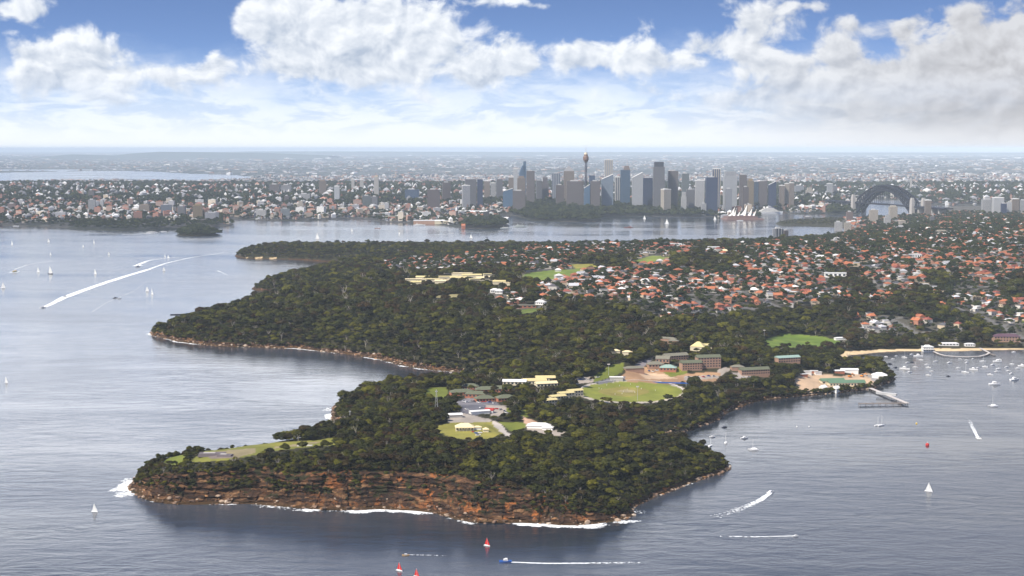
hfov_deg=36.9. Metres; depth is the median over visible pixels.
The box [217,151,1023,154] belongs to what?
hills
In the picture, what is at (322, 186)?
office tower
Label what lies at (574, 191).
office tower
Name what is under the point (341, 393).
tree
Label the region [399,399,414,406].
tree
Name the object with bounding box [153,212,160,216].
apartment building
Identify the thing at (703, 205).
apartment tower
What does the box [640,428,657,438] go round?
tree
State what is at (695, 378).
tree
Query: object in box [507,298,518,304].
house
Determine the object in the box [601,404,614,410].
tree
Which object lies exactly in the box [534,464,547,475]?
tree
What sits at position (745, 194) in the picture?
office tower
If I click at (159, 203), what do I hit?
apartment building
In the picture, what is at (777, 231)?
apartment tower
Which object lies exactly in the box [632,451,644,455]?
tree
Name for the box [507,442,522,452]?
tree
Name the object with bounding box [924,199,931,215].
apartment tower
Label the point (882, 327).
house
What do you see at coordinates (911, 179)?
cable bridge
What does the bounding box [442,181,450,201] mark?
office tower
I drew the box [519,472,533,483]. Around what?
tree
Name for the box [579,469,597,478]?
tree
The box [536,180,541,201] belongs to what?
office tower
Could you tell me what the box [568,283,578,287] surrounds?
house
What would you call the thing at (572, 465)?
tree
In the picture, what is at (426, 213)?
apartment building
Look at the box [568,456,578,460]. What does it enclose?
tree
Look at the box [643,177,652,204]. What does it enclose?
office tower
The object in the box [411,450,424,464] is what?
tree
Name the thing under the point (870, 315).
house
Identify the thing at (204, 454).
slab
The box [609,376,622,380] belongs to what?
grandstand
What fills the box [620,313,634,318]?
tree
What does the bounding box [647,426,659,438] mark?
tree
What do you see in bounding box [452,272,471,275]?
works hall
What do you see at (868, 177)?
city sprawl
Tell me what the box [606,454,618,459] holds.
tree
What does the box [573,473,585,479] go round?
tree
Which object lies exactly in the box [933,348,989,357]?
baths walkway
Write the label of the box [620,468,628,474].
tree
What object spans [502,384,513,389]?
tree
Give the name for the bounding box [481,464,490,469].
tree
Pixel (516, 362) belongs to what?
tree
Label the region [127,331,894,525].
boulders
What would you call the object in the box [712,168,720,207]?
office tower
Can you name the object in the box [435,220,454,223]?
dock shed
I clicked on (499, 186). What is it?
office tower
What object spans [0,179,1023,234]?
shore trees
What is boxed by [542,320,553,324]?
tree
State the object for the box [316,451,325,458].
tree
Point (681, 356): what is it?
college hall
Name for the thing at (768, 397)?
cliff
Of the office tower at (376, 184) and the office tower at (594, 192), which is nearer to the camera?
the office tower at (594, 192)
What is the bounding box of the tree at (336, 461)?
[333,458,341,468]
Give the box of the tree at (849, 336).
[843,332,854,349]
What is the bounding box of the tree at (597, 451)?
[591,449,603,453]
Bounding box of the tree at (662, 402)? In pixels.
[657,399,669,411]
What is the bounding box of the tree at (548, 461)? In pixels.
[542,458,554,472]
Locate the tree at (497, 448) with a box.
[491,445,505,456]
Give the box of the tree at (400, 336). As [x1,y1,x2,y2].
[395,334,409,346]
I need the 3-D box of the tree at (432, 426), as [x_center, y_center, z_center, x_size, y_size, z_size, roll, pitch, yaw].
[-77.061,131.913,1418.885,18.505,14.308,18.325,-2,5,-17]
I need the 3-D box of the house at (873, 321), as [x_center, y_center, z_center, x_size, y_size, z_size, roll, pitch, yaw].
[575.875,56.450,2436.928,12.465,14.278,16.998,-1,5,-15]
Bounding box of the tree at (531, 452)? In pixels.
[523,449,536,461]
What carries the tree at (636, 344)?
on the ground
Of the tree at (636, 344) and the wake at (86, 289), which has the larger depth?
the wake at (86, 289)
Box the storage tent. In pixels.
[871,372,887,377]
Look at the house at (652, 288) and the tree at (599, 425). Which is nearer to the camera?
the tree at (599, 425)
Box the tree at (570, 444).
[560,440,575,449]
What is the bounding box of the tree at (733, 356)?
[725,354,740,363]
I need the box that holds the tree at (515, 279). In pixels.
[508,277,523,282]
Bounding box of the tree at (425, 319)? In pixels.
[418,317,431,321]
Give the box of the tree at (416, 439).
[413,436,421,441]
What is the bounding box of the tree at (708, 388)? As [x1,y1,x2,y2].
[702,385,714,392]
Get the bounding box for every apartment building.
[55,211,66,217]
[94,206,102,214]
[106,205,112,210]
[127,199,132,203]
[133,211,141,217]
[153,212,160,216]
[156,201,163,206]
[168,200,174,205]
[205,212,215,218]
[208,199,217,204]
[222,208,228,214]
[296,207,305,214]
[317,206,325,212]
[353,199,360,203]
[379,204,384,210]
[398,211,403,220]
[422,211,430,215]
[449,210,456,215]
[732,206,740,212]
[744,204,751,211]
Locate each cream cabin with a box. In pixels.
[611,349,619,353]
[622,350,632,354]
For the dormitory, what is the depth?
1980.96 m
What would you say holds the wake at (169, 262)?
on the water
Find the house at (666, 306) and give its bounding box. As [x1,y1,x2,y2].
[661,305,671,311]
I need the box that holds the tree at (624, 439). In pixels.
[618,436,628,449]
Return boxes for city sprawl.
[0,154,1023,224]
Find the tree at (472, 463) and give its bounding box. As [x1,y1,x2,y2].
[464,459,479,467]
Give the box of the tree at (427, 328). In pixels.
[420,325,434,332]
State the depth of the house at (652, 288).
2539.98 m
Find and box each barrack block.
[543,398,557,405]
[549,394,566,400]
[556,391,574,397]
[566,388,582,396]
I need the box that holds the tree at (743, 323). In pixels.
[740,319,748,327]
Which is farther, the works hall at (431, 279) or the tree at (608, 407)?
the works hall at (431, 279)
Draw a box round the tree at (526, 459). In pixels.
[520,457,531,461]
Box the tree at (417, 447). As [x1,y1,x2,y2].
[411,445,424,451]
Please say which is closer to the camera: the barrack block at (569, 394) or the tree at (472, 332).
the barrack block at (569, 394)
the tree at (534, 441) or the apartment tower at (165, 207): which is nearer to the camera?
the tree at (534, 441)
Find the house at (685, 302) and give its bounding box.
[680,301,690,308]
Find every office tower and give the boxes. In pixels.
[319,180,325,193]
[374,175,378,194]
[427,188,439,207]
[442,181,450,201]
[462,185,469,206]
[465,178,476,205]
[477,178,482,205]
[484,180,489,198]
[490,182,495,196]
[496,178,502,196]
[503,188,512,206]
[508,176,513,190]
[513,168,517,190]
[513,190,524,213]
[517,176,525,196]
[519,161,525,177]
[526,170,534,201]
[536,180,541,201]
[542,177,548,200]
[552,173,559,197]
[556,184,563,202]
[564,166,573,200]
[566,180,583,204]
[584,184,589,204]
[589,174,594,183]
[590,180,599,205]
[601,174,612,205]
[604,159,612,177]
[614,176,619,200]
[620,160,629,202]
[632,172,642,205]
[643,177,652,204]
[653,162,664,206]
[661,188,670,213]
[667,170,677,205]
[681,173,688,196]
[681,192,686,213]
[686,188,694,207]
[695,179,704,206]
[705,176,717,214]
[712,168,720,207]
[723,171,736,209]
[725,188,731,212]
[739,174,746,205]
[742,186,748,210]
[747,179,753,206]
[754,181,757,204]
[758,180,766,208]
[768,181,775,208]
[778,185,784,208]
[784,183,788,203]
[789,182,793,207]
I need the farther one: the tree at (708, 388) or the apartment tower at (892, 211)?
the apartment tower at (892, 211)
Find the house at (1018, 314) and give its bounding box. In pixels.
[1013,312,1023,317]
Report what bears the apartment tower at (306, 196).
on the ground
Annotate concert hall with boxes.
[721,203,763,219]
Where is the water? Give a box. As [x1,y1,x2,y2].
[0,151,1023,575]
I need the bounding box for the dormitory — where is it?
[774,355,799,363]
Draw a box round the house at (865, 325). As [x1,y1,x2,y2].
[860,322,869,328]
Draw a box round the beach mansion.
[992,334,1020,341]
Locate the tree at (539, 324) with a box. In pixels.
[535,322,548,326]
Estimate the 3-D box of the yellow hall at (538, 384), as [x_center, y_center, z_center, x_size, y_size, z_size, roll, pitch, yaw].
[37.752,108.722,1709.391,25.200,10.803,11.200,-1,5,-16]
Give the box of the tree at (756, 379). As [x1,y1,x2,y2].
[747,376,760,387]
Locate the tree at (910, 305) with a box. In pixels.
[905,302,916,310]
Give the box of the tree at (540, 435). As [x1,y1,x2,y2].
[534,433,546,437]
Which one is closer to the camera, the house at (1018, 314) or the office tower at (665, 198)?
the house at (1018, 314)
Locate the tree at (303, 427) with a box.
[298,425,309,430]
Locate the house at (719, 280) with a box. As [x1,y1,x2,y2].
[715,278,724,281]
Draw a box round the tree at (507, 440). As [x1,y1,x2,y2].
[503,439,514,443]
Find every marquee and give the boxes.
[526,422,550,428]
[541,425,553,429]
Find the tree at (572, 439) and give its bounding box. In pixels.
[560,437,575,441]
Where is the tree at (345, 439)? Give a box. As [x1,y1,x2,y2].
[342,437,350,443]
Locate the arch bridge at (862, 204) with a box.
[823,185,952,214]
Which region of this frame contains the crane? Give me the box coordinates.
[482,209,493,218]
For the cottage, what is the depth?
1435.36 m
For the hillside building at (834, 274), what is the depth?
2866.39 m
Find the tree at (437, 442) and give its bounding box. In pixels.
[432,440,445,446]
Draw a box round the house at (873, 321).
[869,319,880,325]
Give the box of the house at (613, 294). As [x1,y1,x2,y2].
[607,293,617,299]
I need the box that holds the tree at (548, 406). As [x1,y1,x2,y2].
[543,404,554,407]
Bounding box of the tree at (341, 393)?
[337,390,348,396]
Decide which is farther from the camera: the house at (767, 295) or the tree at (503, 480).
the house at (767, 295)
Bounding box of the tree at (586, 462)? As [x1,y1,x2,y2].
[581,459,591,470]
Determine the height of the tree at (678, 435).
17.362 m
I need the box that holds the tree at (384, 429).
[380,427,391,431]
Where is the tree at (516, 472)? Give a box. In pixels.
[509,470,522,480]
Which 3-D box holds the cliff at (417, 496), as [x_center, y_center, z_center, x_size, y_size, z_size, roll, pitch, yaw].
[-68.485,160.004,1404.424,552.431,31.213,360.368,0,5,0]
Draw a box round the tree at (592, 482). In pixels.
[585,479,598,485]
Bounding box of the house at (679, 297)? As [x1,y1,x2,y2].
[674,295,683,299]
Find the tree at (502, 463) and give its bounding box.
[499,461,510,465]
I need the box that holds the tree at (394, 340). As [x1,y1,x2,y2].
[388,338,401,342]
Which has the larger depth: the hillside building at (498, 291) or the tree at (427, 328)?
the hillside building at (498, 291)
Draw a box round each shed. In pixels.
[413,220,434,223]
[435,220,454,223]
[448,413,462,418]
[819,378,844,383]
[827,380,865,386]
[876,391,896,395]
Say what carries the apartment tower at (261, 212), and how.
on the ground
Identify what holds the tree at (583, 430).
on the ground
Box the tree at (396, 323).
[393,320,404,330]
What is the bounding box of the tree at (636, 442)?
[630,440,641,445]
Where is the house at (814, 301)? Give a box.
[810,298,819,304]
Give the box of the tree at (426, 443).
[419,440,431,446]
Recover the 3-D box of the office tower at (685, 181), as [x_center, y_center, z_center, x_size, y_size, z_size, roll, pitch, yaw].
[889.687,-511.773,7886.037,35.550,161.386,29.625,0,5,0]
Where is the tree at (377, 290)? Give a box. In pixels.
[369,289,381,292]
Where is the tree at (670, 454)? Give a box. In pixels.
[665,450,674,463]
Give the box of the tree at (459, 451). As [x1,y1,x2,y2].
[455,448,464,454]
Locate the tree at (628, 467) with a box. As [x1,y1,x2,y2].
[623,464,633,470]
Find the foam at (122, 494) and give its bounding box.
[114,491,133,496]
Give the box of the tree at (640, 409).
[633,406,647,412]
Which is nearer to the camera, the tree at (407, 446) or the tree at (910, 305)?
the tree at (407, 446)
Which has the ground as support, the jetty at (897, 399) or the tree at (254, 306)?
the tree at (254, 306)
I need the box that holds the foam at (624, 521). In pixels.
[613,520,638,522]
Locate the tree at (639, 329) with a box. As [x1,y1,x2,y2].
[632,326,645,332]
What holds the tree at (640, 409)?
on the ground
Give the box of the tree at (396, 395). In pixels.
[389,392,407,398]
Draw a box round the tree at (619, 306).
[613,303,625,309]
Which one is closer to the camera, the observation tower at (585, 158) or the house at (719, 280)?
the house at (719, 280)
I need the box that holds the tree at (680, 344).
[671,342,683,352]
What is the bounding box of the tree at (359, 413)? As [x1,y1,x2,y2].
[348,411,364,416]
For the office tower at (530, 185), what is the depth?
7470.45 m
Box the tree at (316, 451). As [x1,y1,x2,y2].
[312,449,321,454]
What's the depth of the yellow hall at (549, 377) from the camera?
1758.03 m
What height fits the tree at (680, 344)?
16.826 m
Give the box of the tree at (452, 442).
[449,439,459,448]
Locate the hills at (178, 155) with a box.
[21,152,338,158]
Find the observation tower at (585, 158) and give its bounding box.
[583,153,588,186]
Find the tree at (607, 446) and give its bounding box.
[601,444,612,453]
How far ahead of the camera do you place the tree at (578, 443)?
1352.96 m
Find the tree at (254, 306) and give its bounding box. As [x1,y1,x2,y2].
[250,303,260,309]
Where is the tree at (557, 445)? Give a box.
[547,441,567,455]
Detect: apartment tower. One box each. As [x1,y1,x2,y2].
[7,202,16,207]
[88,189,93,195]
[88,199,95,209]
[139,204,151,211]
[161,204,171,213]
[177,205,185,213]
[193,204,202,217]
[256,209,266,218]
[269,183,279,191]
[281,184,291,191]
[281,208,289,218]
[297,201,303,206]
[298,193,310,199]
[334,185,339,199]
[351,178,354,187]
[360,179,363,187]
[362,195,370,205]
[371,195,377,204]
[405,188,418,198]
[701,202,705,215]
[772,227,782,237]
[794,185,803,191]
[805,187,812,193]
[827,183,832,196]
[834,221,841,230]
[844,221,850,230]
[846,211,852,220]
[869,209,877,221]
[884,215,890,223]
[888,205,897,218]
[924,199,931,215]
[981,198,991,213]
[992,197,1003,212]
[1001,202,1006,212]
[1006,201,1011,211]
[1011,198,1018,210]
[1019,199,1023,211]
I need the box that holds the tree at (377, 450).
[374,448,385,459]
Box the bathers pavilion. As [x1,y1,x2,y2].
[921,345,934,351]
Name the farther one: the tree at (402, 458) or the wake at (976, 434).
the wake at (976, 434)
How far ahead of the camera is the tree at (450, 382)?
1697.16 m
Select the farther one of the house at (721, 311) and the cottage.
the house at (721, 311)
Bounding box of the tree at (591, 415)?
[585,412,600,418]
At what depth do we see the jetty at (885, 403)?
1799.92 m
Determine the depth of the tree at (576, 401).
1583.49 m
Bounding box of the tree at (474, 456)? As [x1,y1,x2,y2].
[468,453,480,459]
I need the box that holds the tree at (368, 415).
[362,411,378,418]
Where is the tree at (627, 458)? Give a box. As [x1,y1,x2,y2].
[623,455,632,462]
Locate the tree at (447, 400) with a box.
[441,398,455,402]
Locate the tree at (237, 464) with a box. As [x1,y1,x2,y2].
[232,462,245,469]
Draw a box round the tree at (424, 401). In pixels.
[420,399,431,404]
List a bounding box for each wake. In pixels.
[44,297,67,306]
[61,269,150,296]
[149,253,218,268]
[513,562,638,563]
[716,493,771,517]
[720,536,779,536]
[968,422,978,438]
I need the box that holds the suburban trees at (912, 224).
[383,209,1023,333]
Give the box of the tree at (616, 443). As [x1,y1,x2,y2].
[611,441,621,452]
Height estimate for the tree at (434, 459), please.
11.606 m
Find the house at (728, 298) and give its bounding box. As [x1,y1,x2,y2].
[724,295,731,303]
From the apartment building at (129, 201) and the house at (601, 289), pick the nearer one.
the house at (601, 289)
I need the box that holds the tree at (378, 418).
[373,415,383,421]
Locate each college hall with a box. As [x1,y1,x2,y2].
[623,366,643,373]
[646,361,663,368]
[655,355,670,364]
[659,364,676,371]
[662,352,688,360]
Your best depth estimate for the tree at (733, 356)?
1931.95 m
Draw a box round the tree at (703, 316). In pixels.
[697,312,711,320]
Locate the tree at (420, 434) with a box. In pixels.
[415,430,428,438]
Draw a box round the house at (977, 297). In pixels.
[973,295,981,298]
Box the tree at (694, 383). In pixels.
[687,381,700,385]
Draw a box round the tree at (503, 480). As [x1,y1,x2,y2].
[495,478,507,482]
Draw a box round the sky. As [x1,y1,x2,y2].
[0,0,1023,150]
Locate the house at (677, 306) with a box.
[673,303,681,309]
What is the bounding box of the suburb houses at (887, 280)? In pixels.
[383,210,1023,308]
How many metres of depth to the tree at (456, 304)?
2308.47 m
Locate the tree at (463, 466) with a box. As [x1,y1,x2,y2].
[460,464,471,468]
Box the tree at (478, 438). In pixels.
[472,436,484,441]
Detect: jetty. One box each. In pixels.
[859,402,908,405]
[869,388,907,404]
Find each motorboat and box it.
[499,558,511,561]
[988,381,1000,384]
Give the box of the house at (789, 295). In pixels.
[784,294,794,297]
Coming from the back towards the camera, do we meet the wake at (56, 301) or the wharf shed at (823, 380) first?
the wake at (56, 301)
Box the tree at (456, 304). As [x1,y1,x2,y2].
[450,301,462,306]
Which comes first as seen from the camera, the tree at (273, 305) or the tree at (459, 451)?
the tree at (459, 451)
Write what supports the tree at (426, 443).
on the ground
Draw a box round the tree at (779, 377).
[773,374,784,383]
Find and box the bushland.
[132,217,1023,514]
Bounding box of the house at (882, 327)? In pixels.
[877,324,886,331]
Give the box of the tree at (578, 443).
[574,441,582,446]
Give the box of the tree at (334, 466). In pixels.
[327,463,340,469]
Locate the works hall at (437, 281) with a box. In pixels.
[434,279,448,283]
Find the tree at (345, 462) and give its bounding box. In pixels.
[339,460,350,464]
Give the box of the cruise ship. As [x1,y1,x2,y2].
[759,206,782,213]
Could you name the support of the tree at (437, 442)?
on the ground
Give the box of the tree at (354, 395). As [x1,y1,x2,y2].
[348,392,363,398]
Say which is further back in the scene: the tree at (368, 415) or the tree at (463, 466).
the tree at (368, 415)
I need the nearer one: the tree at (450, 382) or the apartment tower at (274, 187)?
the tree at (450, 382)
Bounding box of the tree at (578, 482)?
[573,479,585,489]
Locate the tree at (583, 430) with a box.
[576,428,586,433]
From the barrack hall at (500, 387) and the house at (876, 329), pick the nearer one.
the barrack hall at (500, 387)
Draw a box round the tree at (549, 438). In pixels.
[544,435,560,444]
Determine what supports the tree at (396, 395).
on the ground
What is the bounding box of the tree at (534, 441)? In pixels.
[525,439,537,443]
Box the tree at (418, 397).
[412,393,426,400]
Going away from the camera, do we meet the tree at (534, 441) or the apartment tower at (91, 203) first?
the tree at (534, 441)
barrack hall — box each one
[449,389,473,395]
[462,383,478,389]
[465,391,488,397]
[474,395,494,401]
[475,386,499,391]
[495,394,516,401]
[497,385,512,391]
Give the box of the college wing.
[679,360,702,370]
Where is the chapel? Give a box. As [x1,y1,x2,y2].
[690,341,705,350]
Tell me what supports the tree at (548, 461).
on the ground
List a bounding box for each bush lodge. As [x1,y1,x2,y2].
[661,337,676,340]
[667,339,678,343]
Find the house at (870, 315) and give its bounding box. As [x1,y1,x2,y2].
[866,312,877,319]
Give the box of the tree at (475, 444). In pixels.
[467,440,485,449]
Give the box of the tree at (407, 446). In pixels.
[403,444,412,449]
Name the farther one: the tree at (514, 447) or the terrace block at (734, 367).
the terrace block at (734, 367)
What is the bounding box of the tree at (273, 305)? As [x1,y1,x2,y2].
[267,303,282,308]
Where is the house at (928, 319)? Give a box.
[922,316,932,323]
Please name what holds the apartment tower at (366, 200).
on the ground
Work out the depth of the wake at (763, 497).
1306.46 m
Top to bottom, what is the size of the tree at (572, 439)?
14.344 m
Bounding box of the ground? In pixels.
[0,152,1023,523]
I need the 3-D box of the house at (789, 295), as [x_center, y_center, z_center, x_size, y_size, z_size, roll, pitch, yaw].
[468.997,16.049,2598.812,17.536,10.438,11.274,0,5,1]
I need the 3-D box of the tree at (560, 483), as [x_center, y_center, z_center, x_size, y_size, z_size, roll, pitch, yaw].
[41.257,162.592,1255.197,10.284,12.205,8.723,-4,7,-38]
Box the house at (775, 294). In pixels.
[773,292,782,298]
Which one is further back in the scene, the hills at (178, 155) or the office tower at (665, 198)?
the hills at (178, 155)
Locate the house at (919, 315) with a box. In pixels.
[915,313,925,317]
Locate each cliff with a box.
[129,458,728,524]
[150,332,462,371]
[235,255,337,261]
[252,286,271,291]
[331,411,342,420]
[660,378,893,434]
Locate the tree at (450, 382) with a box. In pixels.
[446,378,455,384]
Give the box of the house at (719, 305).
[713,302,724,308]
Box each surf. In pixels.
[115,480,606,528]
[148,333,446,371]
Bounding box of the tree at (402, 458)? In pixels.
[396,456,409,467]
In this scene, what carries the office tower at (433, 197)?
on the ground
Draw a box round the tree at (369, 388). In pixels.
[361,385,374,391]
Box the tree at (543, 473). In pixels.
[535,471,547,475]
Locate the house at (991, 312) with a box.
[986,309,996,315]
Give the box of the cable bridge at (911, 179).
[902,178,927,188]
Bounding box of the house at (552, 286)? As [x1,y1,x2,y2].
[549,284,557,289]
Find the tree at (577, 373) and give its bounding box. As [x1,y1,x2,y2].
[571,370,583,379]
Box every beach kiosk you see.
[834,337,845,339]
[939,342,958,345]
[964,343,974,346]
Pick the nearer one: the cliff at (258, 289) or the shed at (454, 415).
the shed at (454, 415)
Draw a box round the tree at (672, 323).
[667,320,681,326]
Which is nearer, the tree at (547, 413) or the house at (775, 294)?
the tree at (547, 413)
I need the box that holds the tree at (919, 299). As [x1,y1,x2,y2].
[915,295,926,303]
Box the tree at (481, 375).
[474,373,488,378]
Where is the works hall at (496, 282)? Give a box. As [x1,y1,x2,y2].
[493,280,505,284]
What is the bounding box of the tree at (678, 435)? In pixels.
[673,431,687,445]
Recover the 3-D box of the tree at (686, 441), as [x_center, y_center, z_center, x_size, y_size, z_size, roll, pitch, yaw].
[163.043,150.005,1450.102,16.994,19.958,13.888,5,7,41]
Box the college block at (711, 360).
[694,354,720,368]
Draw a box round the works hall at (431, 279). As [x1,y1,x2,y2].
[425,278,439,281]
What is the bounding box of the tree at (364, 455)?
[359,452,370,460]
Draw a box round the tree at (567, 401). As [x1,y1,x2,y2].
[559,397,574,405]
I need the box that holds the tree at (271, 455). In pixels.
[267,452,280,458]
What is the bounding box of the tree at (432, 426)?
[421,423,437,429]
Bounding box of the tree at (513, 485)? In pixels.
[503,481,517,487]
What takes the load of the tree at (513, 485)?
on the cliff at (417, 496)
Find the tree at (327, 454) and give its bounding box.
[324,452,335,457]
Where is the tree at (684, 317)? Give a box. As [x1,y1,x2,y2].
[678,313,693,320]
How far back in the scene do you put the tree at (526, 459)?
1295.00 m
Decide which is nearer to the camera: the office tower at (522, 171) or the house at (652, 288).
the house at (652, 288)
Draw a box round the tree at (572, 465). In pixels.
[569,463,578,468]
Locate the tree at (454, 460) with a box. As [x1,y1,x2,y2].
[445,457,458,464]
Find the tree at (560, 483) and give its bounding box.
[556,480,567,489]
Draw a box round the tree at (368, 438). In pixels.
[360,437,372,440]
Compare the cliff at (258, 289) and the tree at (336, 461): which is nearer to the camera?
the tree at (336, 461)
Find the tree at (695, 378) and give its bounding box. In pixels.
[686,375,700,381]
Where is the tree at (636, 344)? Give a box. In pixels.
[630,340,642,350]
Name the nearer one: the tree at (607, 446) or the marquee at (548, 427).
the tree at (607, 446)
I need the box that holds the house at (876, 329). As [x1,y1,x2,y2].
[868,325,880,332]
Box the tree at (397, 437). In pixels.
[391,435,402,440]
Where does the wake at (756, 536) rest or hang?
on the water
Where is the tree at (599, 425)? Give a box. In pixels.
[591,423,603,427]
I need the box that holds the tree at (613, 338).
[607,336,620,341]
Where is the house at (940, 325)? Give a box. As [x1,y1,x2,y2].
[937,321,949,329]
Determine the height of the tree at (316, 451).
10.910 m
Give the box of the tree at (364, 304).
[356,301,371,310]
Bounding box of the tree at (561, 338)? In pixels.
[555,335,569,341]
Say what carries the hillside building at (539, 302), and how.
on the ground
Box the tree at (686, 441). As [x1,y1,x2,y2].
[676,436,692,449]
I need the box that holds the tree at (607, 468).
[600,466,614,477]
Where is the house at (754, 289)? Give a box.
[749,287,758,292]
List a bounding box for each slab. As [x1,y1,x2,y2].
[197,452,225,456]
[217,453,232,456]
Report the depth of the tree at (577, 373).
1739.90 m
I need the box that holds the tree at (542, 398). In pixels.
[536,395,546,403]
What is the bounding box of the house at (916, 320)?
[910,317,922,325]
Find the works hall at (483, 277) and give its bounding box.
[475,276,492,280]
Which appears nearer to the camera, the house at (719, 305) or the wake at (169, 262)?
the house at (719, 305)
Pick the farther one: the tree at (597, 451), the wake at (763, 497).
the tree at (597, 451)
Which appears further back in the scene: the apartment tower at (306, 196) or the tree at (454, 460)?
the apartment tower at (306, 196)
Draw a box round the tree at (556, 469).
[550,466,564,474]
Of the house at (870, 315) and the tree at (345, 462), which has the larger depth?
the house at (870, 315)
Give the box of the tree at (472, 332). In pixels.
[466,331,478,334]
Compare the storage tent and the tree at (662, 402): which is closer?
the tree at (662, 402)
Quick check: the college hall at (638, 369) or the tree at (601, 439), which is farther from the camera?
the college hall at (638, 369)
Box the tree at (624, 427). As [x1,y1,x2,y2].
[619,424,633,431]
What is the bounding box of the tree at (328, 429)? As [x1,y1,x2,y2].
[320,427,333,437]
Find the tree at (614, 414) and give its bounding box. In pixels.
[607,411,619,425]
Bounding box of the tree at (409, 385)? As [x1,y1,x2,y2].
[403,382,419,387]
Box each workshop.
[833,370,844,373]
[840,368,858,373]
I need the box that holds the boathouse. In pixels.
[832,385,839,393]
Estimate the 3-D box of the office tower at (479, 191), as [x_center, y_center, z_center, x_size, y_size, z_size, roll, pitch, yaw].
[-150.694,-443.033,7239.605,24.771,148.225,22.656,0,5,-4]
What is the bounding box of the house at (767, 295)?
[765,293,772,298]
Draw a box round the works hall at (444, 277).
[439,276,449,278]
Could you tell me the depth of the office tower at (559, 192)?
7373.01 m
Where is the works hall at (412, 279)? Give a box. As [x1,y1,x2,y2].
[405,278,421,280]
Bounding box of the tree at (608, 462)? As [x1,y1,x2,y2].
[601,457,619,475]
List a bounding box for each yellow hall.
[502,379,526,385]
[522,378,546,383]
[534,380,557,387]
[535,375,555,380]
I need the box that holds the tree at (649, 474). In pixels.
[641,471,653,482]
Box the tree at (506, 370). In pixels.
[499,368,512,373]
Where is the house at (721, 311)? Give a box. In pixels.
[714,308,724,313]
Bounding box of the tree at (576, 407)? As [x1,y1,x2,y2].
[570,403,583,412]
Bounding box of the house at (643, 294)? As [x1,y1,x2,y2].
[640,291,647,297]
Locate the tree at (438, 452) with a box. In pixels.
[435,449,446,454]
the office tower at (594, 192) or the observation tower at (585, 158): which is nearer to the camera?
the office tower at (594, 192)
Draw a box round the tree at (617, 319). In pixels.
[611,317,625,322]
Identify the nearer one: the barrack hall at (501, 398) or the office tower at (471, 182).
the barrack hall at (501, 398)
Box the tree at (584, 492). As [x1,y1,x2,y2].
[575,490,587,498]
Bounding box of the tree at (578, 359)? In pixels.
[574,357,586,362]
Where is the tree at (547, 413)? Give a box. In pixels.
[539,410,554,415]
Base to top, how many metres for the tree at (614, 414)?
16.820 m
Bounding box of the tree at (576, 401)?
[565,397,580,405]
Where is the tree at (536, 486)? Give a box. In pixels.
[529,484,541,490]
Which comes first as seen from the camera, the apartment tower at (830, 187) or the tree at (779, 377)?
the tree at (779, 377)
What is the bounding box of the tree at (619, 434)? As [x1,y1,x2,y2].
[617,432,628,436]
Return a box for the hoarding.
[656,382,687,383]
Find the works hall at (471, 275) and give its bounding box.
[461,274,481,277]
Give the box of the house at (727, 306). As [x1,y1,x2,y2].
[725,303,730,310]
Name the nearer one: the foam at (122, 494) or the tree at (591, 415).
the foam at (122, 494)
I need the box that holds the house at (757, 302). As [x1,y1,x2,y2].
[754,299,760,304]
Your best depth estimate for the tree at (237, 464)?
1319.54 m
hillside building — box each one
[495,289,502,293]
[519,304,535,307]
[535,300,546,304]
[640,251,655,253]
[824,272,845,277]
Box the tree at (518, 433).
[513,429,524,437]
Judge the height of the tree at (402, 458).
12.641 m
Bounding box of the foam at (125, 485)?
[110,482,129,491]
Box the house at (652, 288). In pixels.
[647,286,657,292]
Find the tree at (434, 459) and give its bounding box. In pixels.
[428,457,441,462]
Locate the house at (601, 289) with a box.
[596,288,607,293]
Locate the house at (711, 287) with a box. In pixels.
[705,286,714,292]
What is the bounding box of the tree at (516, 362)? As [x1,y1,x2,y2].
[509,359,523,366]
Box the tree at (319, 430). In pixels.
[316,428,327,436]
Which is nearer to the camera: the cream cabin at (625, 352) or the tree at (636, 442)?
the tree at (636, 442)
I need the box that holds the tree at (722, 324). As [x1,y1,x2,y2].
[717,322,729,326]
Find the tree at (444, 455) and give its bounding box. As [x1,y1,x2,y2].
[438,452,452,464]
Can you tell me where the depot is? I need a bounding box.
[469,409,490,413]
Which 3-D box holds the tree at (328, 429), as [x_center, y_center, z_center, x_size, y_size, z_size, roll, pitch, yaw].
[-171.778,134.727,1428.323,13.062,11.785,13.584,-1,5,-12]
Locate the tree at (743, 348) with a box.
[732,345,747,350]
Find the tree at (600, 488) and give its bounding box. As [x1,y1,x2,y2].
[595,485,604,490]
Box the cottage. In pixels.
[455,423,474,430]
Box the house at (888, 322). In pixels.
[881,320,891,325]
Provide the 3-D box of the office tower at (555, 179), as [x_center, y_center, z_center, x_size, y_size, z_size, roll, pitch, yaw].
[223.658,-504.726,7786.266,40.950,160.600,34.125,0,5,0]
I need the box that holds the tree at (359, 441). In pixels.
[355,439,364,444]
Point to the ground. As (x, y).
(644, 392)
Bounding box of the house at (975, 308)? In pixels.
[970,306,980,311]
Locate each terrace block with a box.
[730,365,743,370]
[738,366,769,376]
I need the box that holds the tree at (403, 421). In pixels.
[398,419,410,424]
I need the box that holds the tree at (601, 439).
[598,436,607,443]
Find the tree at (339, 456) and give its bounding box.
[331,453,343,458]
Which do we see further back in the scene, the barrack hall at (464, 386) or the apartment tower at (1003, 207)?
the apartment tower at (1003, 207)
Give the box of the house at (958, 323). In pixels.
[953,321,960,327]

